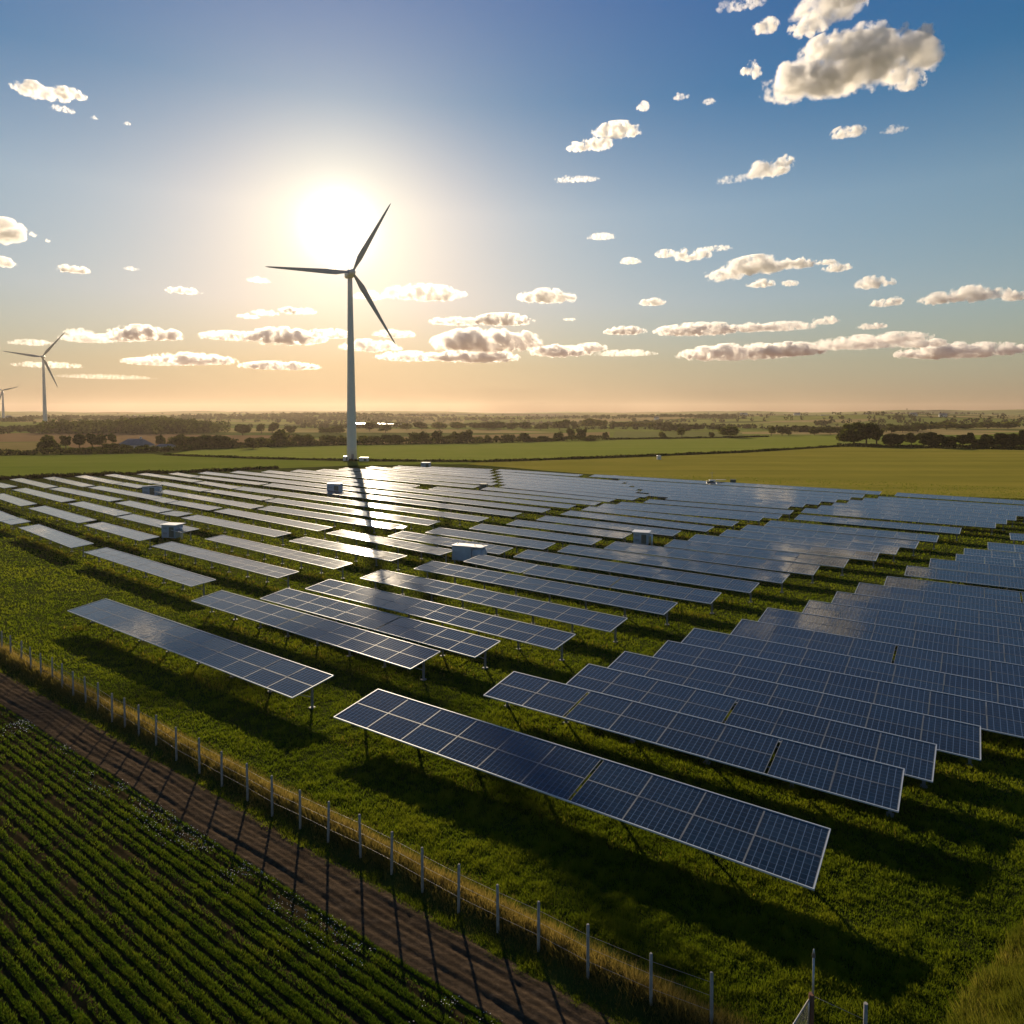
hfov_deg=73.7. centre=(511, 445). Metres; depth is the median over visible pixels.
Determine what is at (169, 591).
weeds
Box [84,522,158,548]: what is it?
solar table
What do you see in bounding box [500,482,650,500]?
solar table
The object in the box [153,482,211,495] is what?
solar table
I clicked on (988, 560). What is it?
solar table
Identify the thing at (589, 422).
broadleaf tree
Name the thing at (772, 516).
solar table
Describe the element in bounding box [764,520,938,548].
solar table
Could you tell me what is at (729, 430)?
broadleaf tree
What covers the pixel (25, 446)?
tan field
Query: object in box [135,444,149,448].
broadleaf tree
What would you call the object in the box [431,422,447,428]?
broadleaf tree
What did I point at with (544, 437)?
broadleaf tree
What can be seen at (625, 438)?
hedge
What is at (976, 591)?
solar table
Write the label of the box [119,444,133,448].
broadleaf tree
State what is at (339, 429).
broadleaf tree
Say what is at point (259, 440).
broadleaf tree
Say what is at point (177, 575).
solar table
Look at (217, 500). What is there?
solar table
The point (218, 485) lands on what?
solar table
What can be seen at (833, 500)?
solar table
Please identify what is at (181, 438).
broadleaf tree
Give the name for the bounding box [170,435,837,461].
field
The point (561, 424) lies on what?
broadleaf tree
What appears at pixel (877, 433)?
broadleaf tree
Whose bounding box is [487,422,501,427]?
broadleaf tree
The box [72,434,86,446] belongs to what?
broadleaf tree
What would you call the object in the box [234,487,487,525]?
solar table
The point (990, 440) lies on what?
broadleaf tree
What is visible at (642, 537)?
inverter cabinet
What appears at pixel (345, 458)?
transformer box
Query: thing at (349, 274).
wind turbine
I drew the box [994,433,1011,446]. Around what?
broadleaf tree
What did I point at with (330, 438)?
broadleaf tree
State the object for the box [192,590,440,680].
solar table
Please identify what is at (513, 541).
solar table
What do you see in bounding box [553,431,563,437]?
broadleaf tree
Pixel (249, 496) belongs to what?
solar table
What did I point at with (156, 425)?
wood
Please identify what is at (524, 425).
broadleaf tree
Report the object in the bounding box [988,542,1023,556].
solar table
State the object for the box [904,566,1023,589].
solar table
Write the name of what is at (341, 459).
hedge
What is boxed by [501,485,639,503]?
solar table
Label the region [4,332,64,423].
wind turbine
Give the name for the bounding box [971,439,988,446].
broadleaf tree
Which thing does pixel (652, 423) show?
broadleaf tree
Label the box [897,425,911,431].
broadleaf tree
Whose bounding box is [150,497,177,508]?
solar table
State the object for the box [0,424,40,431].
wood
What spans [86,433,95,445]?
broadleaf tree
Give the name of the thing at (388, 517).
solar table
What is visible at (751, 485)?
solar table
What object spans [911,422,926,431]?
broadleaf tree
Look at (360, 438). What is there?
broadleaf tree
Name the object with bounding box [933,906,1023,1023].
mound grass
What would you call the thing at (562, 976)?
verge bank
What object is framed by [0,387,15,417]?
wind turbine
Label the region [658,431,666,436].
broadleaf tree
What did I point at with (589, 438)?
broadleaf tree
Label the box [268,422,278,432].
broadleaf tree
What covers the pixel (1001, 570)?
solar table
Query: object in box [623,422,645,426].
broadleaf tree
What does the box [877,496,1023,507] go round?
solar table
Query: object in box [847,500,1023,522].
solar table
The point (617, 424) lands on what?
broadleaf tree
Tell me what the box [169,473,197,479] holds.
solar table
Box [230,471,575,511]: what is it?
solar table
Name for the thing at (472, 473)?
solar table
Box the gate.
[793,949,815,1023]
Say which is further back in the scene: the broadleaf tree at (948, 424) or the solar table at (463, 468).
the broadleaf tree at (948, 424)
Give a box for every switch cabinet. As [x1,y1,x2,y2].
[327,483,342,497]
[479,483,487,490]
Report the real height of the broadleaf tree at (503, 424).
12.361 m
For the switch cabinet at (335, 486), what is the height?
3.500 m
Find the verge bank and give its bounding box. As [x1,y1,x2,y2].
[0,642,763,1023]
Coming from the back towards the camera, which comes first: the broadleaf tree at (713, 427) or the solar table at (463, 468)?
the broadleaf tree at (713, 427)
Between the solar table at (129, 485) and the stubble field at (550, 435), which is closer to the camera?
the solar table at (129, 485)
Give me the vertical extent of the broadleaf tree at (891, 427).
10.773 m
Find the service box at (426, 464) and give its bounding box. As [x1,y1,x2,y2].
[421,462,430,467]
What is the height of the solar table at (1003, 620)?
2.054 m
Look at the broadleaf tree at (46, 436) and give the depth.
396.20 m
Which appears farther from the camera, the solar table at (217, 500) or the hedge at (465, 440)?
the hedge at (465, 440)
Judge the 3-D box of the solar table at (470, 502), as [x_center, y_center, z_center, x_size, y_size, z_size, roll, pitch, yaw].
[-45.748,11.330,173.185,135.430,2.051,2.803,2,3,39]
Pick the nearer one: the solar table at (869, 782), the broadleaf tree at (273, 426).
the solar table at (869, 782)
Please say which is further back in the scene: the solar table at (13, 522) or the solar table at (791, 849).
the solar table at (13, 522)
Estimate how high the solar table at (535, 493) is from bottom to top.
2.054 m
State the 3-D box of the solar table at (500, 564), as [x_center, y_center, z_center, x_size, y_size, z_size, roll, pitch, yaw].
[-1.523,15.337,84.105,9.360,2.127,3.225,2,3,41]
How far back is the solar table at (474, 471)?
226.20 m
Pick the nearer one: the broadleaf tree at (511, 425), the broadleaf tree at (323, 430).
the broadleaf tree at (323, 430)
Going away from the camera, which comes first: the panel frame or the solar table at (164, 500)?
the panel frame
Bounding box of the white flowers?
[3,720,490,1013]
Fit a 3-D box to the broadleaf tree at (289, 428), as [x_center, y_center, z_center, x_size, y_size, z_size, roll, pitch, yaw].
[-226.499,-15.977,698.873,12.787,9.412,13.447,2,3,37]
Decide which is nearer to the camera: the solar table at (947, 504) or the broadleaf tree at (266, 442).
the solar table at (947, 504)
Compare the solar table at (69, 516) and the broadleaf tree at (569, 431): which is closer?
the solar table at (69, 516)
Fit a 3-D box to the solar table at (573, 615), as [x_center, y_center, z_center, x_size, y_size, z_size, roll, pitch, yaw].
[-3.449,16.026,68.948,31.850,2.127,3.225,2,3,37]
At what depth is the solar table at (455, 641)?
59.77 m
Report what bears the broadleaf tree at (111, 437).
on the ground at (774, 419)
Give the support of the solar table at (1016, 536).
on the ground at (774, 419)
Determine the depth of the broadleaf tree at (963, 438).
409.43 m
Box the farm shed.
[156,444,174,447]
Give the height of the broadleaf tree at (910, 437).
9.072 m
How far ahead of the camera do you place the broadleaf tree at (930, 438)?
407.79 m
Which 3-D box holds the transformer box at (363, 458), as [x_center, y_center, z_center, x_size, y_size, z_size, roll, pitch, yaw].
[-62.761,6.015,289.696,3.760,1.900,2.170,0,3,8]
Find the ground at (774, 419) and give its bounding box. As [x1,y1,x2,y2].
[0,409,1023,1023]
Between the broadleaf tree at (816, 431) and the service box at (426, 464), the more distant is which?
the broadleaf tree at (816, 431)
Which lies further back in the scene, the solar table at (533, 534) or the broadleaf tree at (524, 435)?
the broadleaf tree at (524, 435)
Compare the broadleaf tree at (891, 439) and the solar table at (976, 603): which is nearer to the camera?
the solar table at (976, 603)
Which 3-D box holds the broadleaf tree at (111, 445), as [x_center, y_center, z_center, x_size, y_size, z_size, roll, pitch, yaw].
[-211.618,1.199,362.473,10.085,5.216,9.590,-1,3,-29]
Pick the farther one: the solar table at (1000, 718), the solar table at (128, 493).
the solar table at (128, 493)
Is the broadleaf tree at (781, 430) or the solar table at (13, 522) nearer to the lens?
the solar table at (13, 522)
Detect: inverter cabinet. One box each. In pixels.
[142,484,162,495]
[159,522,185,538]
[632,529,652,545]
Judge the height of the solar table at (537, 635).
2.127 m
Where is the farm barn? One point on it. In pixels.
(134, 443)
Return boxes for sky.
[0,0,1023,412]
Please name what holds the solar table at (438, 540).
on the ground at (774, 419)
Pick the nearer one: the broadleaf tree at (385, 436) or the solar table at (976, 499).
the solar table at (976, 499)
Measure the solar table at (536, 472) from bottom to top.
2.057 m
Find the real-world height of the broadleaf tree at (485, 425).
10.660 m
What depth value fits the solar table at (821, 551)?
94.16 m
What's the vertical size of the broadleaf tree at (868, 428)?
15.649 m
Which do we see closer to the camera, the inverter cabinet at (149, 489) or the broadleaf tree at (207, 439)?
the inverter cabinet at (149, 489)
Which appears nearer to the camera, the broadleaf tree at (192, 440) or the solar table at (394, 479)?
the solar table at (394, 479)
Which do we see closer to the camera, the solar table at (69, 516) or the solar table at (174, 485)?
the solar table at (69, 516)
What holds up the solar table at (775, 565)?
on the ground at (774, 419)
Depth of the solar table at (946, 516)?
125.28 m
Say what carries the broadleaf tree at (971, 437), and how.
on the ground at (774, 419)
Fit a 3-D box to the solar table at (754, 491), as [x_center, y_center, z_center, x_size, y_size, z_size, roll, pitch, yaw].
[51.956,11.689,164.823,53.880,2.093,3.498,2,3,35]
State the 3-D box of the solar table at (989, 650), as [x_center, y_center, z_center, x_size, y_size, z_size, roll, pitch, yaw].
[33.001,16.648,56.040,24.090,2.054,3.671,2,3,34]
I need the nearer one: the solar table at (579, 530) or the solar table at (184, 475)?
the solar table at (579, 530)
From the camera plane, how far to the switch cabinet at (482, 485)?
178.01 m
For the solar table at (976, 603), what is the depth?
68.09 m
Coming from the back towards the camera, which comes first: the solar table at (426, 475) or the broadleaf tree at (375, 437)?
the broadleaf tree at (375, 437)
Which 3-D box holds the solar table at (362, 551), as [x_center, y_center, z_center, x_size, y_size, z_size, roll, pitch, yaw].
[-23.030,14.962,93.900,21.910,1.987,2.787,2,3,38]
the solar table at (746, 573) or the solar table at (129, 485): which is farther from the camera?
the solar table at (129, 485)
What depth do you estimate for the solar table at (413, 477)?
199.98 m
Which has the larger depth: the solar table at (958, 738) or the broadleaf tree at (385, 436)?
the broadleaf tree at (385, 436)
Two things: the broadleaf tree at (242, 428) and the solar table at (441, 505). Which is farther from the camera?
the broadleaf tree at (242, 428)
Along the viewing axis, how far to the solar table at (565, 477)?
198.79 m
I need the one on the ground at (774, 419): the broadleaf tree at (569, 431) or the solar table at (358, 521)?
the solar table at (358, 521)
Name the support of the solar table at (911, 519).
on the ground at (774, 419)
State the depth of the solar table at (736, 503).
142.61 m
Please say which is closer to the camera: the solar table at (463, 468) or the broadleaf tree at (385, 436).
the solar table at (463, 468)
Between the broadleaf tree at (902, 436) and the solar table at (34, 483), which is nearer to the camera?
the solar table at (34, 483)
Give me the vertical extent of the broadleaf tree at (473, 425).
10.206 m
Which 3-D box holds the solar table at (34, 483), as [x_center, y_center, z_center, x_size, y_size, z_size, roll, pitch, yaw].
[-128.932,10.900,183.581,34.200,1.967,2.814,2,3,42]
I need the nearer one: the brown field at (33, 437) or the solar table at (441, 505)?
the solar table at (441, 505)
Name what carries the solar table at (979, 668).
on the ground at (774, 419)
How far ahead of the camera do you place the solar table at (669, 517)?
122.96 m
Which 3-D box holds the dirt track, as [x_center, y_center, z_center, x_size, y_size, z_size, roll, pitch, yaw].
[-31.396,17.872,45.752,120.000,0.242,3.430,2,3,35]
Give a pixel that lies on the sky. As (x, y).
(617, 206)
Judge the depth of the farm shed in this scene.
385.13 m
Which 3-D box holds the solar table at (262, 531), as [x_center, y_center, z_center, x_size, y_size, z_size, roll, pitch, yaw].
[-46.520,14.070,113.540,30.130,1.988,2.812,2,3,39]
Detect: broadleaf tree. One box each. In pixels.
[35,439,56,451]
[40,434,54,441]
[59,435,71,447]
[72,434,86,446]
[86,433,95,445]
[94,433,107,447]
[103,443,120,448]
[107,433,116,441]
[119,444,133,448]
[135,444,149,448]
[155,435,165,443]
[164,436,179,445]
[175,434,189,445]
[185,436,205,446]
[197,435,212,445]
[211,435,230,445]
[225,438,238,446]
[234,424,251,434]
[244,437,259,447]
[252,438,265,443]
[256,423,264,433]
[259,437,270,444]
[266,429,290,442]
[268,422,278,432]
[284,425,296,432]
[290,433,305,442]
[304,434,316,443]
[317,427,332,432]
[319,435,325,440]
[325,435,337,443]
[326,425,345,432]
[336,435,346,440]
[357,435,367,442]
[364,421,377,430]
[368,436,382,443]
[377,424,391,432]
[381,434,393,442]
[391,434,403,442]
[398,423,412,428]
[408,432,420,440]
[413,421,427,429]
[419,431,430,440]
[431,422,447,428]
[431,430,442,440]
[442,434,453,440]
[449,422,465,427]
[452,431,461,439]
[459,429,472,441]
[466,422,480,427]
[479,422,498,428]
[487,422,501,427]
[494,421,505,428]
[501,434,514,441]
[505,422,518,429]
[518,422,532,428]
[519,433,530,441]
[528,437,542,441]
[533,422,550,429]
[537,436,548,439]
[549,419,571,429]
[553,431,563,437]
[566,428,575,435]
[569,420,576,428]
[575,428,586,437]
[578,418,596,427]
[581,437,596,440]
[595,419,607,426]
[611,422,624,427]
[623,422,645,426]
[643,422,658,426]
[655,422,671,427]
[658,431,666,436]
[676,427,685,436]
[687,424,704,430]
[705,424,723,429]
[718,425,739,435]
[768,426,776,435]
[776,426,787,435]
[808,428,824,434]
[822,427,839,432]
[835,422,867,442]
[863,422,874,442]
[871,424,883,443]
[881,433,902,444]
[882,423,901,432]
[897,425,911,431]
[899,434,904,444]
[905,432,918,444]
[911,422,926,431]
[915,432,948,445]
[923,423,943,428]
[937,421,960,429]
[940,436,958,445]
[956,423,976,429]
[956,434,967,444]
[966,432,975,443]
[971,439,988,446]
[974,421,1001,428]
[980,434,998,445]
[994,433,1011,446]
[997,421,1020,427]
[1007,433,1023,445]
[1017,429,1023,442]
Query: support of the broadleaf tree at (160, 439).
on the ground at (774, 419)
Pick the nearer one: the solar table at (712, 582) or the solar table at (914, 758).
the solar table at (914, 758)
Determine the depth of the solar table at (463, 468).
230.19 m
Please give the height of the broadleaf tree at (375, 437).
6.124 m
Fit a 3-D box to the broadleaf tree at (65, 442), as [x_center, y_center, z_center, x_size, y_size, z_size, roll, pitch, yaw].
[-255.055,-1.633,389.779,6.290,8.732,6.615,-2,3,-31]
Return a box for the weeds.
[1,513,1023,919]
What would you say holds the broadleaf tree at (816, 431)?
on the ground at (774, 419)
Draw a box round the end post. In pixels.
[814,996,867,1023]
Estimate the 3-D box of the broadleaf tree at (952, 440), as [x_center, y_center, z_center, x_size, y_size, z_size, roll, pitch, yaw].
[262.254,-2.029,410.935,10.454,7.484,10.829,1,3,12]
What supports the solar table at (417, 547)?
on the ground at (774, 419)
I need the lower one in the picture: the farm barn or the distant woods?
the farm barn
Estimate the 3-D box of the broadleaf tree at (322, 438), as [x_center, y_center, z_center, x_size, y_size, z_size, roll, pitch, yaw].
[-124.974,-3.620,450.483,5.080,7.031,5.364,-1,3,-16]
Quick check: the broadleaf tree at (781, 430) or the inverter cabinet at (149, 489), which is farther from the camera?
the broadleaf tree at (781, 430)
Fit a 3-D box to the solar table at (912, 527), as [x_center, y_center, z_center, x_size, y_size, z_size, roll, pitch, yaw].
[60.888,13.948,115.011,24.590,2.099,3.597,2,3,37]
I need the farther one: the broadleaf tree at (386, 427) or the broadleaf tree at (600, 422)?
the broadleaf tree at (600, 422)
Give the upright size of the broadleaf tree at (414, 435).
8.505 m
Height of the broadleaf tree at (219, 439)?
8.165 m
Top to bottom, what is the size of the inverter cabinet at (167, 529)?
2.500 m
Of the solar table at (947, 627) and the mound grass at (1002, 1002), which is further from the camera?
the solar table at (947, 627)
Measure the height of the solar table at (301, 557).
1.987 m
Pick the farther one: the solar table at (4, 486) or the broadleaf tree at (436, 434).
the broadleaf tree at (436, 434)
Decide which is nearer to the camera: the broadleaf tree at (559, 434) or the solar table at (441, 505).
the solar table at (441, 505)
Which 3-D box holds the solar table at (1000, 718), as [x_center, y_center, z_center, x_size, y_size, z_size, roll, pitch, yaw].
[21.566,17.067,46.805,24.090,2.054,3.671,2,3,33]
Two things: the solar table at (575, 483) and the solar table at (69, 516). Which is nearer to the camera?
the solar table at (69, 516)
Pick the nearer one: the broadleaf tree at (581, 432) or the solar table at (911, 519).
the solar table at (911, 519)
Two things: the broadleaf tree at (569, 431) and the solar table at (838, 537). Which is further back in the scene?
the broadleaf tree at (569, 431)
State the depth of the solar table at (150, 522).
117.25 m
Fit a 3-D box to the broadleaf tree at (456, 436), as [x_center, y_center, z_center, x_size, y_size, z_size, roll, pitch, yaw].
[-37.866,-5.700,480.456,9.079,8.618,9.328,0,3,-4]
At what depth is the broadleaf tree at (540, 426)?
861.29 m
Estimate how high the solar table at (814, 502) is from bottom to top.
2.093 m
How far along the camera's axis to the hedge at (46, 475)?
226.97 m
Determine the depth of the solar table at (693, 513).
127.96 m
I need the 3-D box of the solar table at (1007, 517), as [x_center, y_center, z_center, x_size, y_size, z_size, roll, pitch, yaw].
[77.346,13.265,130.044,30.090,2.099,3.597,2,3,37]
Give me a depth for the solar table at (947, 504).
138.39 m
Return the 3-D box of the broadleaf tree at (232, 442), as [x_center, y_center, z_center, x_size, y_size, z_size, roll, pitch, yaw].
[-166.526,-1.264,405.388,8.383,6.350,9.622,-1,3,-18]
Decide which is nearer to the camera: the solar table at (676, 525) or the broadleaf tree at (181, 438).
the solar table at (676, 525)
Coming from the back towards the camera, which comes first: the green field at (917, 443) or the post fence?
the green field at (917, 443)
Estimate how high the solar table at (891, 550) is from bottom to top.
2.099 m
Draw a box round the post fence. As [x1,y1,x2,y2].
[1,631,712,1023]
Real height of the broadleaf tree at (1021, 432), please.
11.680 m
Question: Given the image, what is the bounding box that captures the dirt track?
[0,672,620,1023]
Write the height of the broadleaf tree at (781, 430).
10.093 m
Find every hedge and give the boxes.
[0,440,346,454]
[0,465,278,479]
[163,453,481,461]
[357,435,608,444]
[482,445,840,461]
[608,435,769,439]
[837,443,1023,449]
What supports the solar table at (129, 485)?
on the ground at (774, 419)
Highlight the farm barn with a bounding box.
[118,437,154,449]
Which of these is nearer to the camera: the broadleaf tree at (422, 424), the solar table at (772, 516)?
the solar table at (772, 516)
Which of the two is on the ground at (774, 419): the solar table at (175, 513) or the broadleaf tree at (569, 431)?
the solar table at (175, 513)
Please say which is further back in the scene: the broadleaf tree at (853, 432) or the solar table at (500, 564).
the broadleaf tree at (853, 432)
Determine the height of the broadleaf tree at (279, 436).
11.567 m
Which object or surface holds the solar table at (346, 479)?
on the ground at (774, 419)
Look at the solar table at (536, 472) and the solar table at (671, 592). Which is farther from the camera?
the solar table at (536, 472)
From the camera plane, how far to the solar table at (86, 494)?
156.81 m
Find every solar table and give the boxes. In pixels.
[0,483,16,493]
[0,493,36,512]
[0,511,17,528]
[1,518,30,531]
[10,478,57,493]
[13,488,74,508]
[18,524,93,556]
[28,506,95,530]
[44,477,94,491]
[50,487,122,507]
[67,598,333,708]
[69,501,130,522]
[75,475,123,488]
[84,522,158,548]
[84,547,215,596]
[88,486,161,504]
[105,474,159,484]
[116,482,144,491]
[117,500,171,519]
[118,514,197,540]
[138,473,200,486]
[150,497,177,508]
[152,541,298,587]
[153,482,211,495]
[154,490,262,513]
[159,511,191,522]
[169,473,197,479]
[169,501,221,516]
[182,515,290,544]
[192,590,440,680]
[193,476,267,488]
[195,481,239,490]
[198,472,549,515]
[204,489,272,505]
[206,535,352,578]
[214,509,332,538]
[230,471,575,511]
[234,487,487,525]
[258,506,401,532]
[260,588,500,668]
[262,470,419,492]
[263,483,520,519]
[266,498,439,528]
[289,537,406,570]
[291,470,478,488]
[305,579,575,660]
[317,469,497,486]
[326,530,451,562]
[333,689,830,890]
[339,468,495,486]
[360,569,627,642]
[367,466,494,482]
[388,531,512,558]
[393,466,493,473]
[396,467,494,478]
[414,561,677,625]
[425,527,555,552]
[429,467,492,470]
[429,487,600,508]
[463,554,536,576]
[469,524,601,547]
[481,487,614,505]
[483,671,904,817]
[496,469,582,477]
[496,472,626,482]
[497,477,639,492]
[498,474,633,486]
[498,479,638,492]
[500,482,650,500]
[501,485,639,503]
[506,520,631,542]
[513,550,758,602]
[523,565,720,613]
[537,516,680,538]
[557,545,789,592]
[560,510,713,534]
[566,664,936,788]
[582,506,738,529]
[589,474,881,497]
[598,503,763,525]
[604,541,819,583]
[607,651,980,767]
[617,502,782,522]
[618,479,864,499]
[626,483,851,503]
[635,486,837,505]
[639,489,820,508]
[643,499,793,520]
[649,492,806,510]
[653,640,1023,737]
[664,539,848,575]
[665,496,790,514]
[681,628,1023,707]
[688,534,878,566]
[719,530,899,561]
[731,619,1023,686]
[740,525,918,555]
[758,608,1023,664]
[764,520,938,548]
[794,514,961,540]
[801,508,995,534]
[802,600,1023,646]
[818,505,1006,529]
[831,591,1023,629]
[832,503,1015,526]
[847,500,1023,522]
[854,583,1023,615]
[863,498,1023,511]
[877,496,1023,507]
[884,576,1023,602]
[895,493,1023,504]
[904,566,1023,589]
[929,558,1023,577]
[955,554,1023,567]
[964,548,1023,560]
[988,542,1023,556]
[1010,533,1023,543]
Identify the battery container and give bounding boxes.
[451,540,488,565]
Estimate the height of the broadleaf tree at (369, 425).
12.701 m
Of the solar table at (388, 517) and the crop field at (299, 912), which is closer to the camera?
the crop field at (299, 912)
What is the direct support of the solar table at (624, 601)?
on the ground at (774, 419)
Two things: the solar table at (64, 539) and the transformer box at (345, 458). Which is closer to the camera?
the solar table at (64, 539)
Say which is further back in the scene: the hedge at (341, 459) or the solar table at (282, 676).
the hedge at (341, 459)
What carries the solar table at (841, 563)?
on the ground at (774, 419)
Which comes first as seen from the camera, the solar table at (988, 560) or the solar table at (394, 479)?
the solar table at (988, 560)
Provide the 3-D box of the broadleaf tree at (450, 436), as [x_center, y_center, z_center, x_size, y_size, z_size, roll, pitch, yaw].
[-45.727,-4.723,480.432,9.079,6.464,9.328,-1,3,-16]
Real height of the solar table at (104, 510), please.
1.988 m
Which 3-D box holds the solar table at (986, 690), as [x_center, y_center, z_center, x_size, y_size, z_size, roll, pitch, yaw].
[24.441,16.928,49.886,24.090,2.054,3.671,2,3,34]
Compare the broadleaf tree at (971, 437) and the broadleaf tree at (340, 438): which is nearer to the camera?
the broadleaf tree at (971, 437)
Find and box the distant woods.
[0,411,1023,433]
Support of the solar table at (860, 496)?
on the ground at (774, 419)
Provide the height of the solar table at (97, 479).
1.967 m
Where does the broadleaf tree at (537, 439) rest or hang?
on the ground at (774, 419)
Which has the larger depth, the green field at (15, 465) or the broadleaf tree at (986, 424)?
the broadleaf tree at (986, 424)
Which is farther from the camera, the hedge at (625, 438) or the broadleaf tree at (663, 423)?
the broadleaf tree at (663, 423)
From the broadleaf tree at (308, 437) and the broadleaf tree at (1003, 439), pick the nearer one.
the broadleaf tree at (1003, 439)
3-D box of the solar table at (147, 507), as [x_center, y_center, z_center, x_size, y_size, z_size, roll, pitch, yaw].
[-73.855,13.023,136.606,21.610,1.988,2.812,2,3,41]
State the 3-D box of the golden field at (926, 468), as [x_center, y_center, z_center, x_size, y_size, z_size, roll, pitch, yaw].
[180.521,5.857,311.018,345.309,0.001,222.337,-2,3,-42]
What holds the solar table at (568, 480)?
on the ground at (774, 419)
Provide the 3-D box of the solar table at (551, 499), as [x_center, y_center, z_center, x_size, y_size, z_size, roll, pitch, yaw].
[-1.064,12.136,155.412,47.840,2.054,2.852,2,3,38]
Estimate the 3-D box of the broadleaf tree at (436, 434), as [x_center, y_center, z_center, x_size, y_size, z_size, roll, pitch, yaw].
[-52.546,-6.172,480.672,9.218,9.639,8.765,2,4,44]
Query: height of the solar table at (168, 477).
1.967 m
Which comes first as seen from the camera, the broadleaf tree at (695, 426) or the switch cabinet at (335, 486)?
the switch cabinet at (335, 486)
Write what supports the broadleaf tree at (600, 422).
on the ground at (774, 419)
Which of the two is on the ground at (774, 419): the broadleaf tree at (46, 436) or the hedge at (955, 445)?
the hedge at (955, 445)
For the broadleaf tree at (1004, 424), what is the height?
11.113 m
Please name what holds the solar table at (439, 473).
on the ground at (774, 419)
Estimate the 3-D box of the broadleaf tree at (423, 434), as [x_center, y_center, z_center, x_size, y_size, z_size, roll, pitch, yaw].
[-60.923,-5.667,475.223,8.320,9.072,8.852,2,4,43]
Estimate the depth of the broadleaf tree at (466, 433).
478.94 m
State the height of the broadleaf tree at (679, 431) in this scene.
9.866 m
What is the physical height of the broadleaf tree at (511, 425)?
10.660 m
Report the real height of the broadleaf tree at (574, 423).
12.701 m
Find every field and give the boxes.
[0,433,293,447]
[0,442,54,454]
[0,453,476,475]
[0,711,475,1023]
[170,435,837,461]
[297,432,609,444]
[471,447,1023,498]
[612,431,741,437]
[872,433,1017,444]
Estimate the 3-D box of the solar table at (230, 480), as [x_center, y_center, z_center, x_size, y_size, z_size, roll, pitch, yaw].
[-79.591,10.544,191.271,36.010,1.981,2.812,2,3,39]
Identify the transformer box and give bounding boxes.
[343,456,348,460]
[359,457,368,461]
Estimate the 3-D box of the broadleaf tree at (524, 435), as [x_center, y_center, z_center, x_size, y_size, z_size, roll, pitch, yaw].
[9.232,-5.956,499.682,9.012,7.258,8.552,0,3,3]
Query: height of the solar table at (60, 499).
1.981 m
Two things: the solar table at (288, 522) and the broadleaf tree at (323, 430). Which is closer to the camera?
the solar table at (288, 522)
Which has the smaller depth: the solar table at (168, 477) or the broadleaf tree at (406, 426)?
the solar table at (168, 477)
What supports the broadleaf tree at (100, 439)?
on the ground at (774, 419)
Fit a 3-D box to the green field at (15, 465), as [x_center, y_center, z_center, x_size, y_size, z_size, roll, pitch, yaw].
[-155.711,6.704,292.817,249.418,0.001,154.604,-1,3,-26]
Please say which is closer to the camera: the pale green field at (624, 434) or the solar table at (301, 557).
the solar table at (301, 557)
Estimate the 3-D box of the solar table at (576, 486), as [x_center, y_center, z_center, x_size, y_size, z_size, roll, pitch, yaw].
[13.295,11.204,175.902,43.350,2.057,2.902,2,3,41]
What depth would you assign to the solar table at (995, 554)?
89.73 m
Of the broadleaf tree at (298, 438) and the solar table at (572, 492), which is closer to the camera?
the solar table at (572, 492)
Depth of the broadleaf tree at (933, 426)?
852.01 m
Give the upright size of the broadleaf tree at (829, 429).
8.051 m
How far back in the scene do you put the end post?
21.40 m
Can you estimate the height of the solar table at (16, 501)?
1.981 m
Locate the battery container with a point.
(463, 551)
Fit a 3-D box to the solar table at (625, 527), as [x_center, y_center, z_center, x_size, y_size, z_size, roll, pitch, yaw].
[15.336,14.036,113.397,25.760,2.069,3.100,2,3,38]
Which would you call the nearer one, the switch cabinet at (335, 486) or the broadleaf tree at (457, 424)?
the switch cabinet at (335, 486)
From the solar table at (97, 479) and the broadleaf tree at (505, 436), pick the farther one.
the broadleaf tree at (505, 436)
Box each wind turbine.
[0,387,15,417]
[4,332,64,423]
[265,203,395,459]
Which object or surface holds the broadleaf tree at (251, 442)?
on the ground at (774, 419)
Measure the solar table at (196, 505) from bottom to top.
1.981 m
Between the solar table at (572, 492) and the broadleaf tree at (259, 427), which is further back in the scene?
the broadleaf tree at (259, 427)
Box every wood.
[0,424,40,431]
[35,416,230,434]
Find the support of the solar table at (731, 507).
on the ground at (774, 419)
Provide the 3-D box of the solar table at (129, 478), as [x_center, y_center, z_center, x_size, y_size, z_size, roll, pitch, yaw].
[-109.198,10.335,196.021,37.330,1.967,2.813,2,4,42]
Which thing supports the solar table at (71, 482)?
on the ground at (774, 419)
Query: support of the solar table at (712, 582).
on the ground at (774, 419)
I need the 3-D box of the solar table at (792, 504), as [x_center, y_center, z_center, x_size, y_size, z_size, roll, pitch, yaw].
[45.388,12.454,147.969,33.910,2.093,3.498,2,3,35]

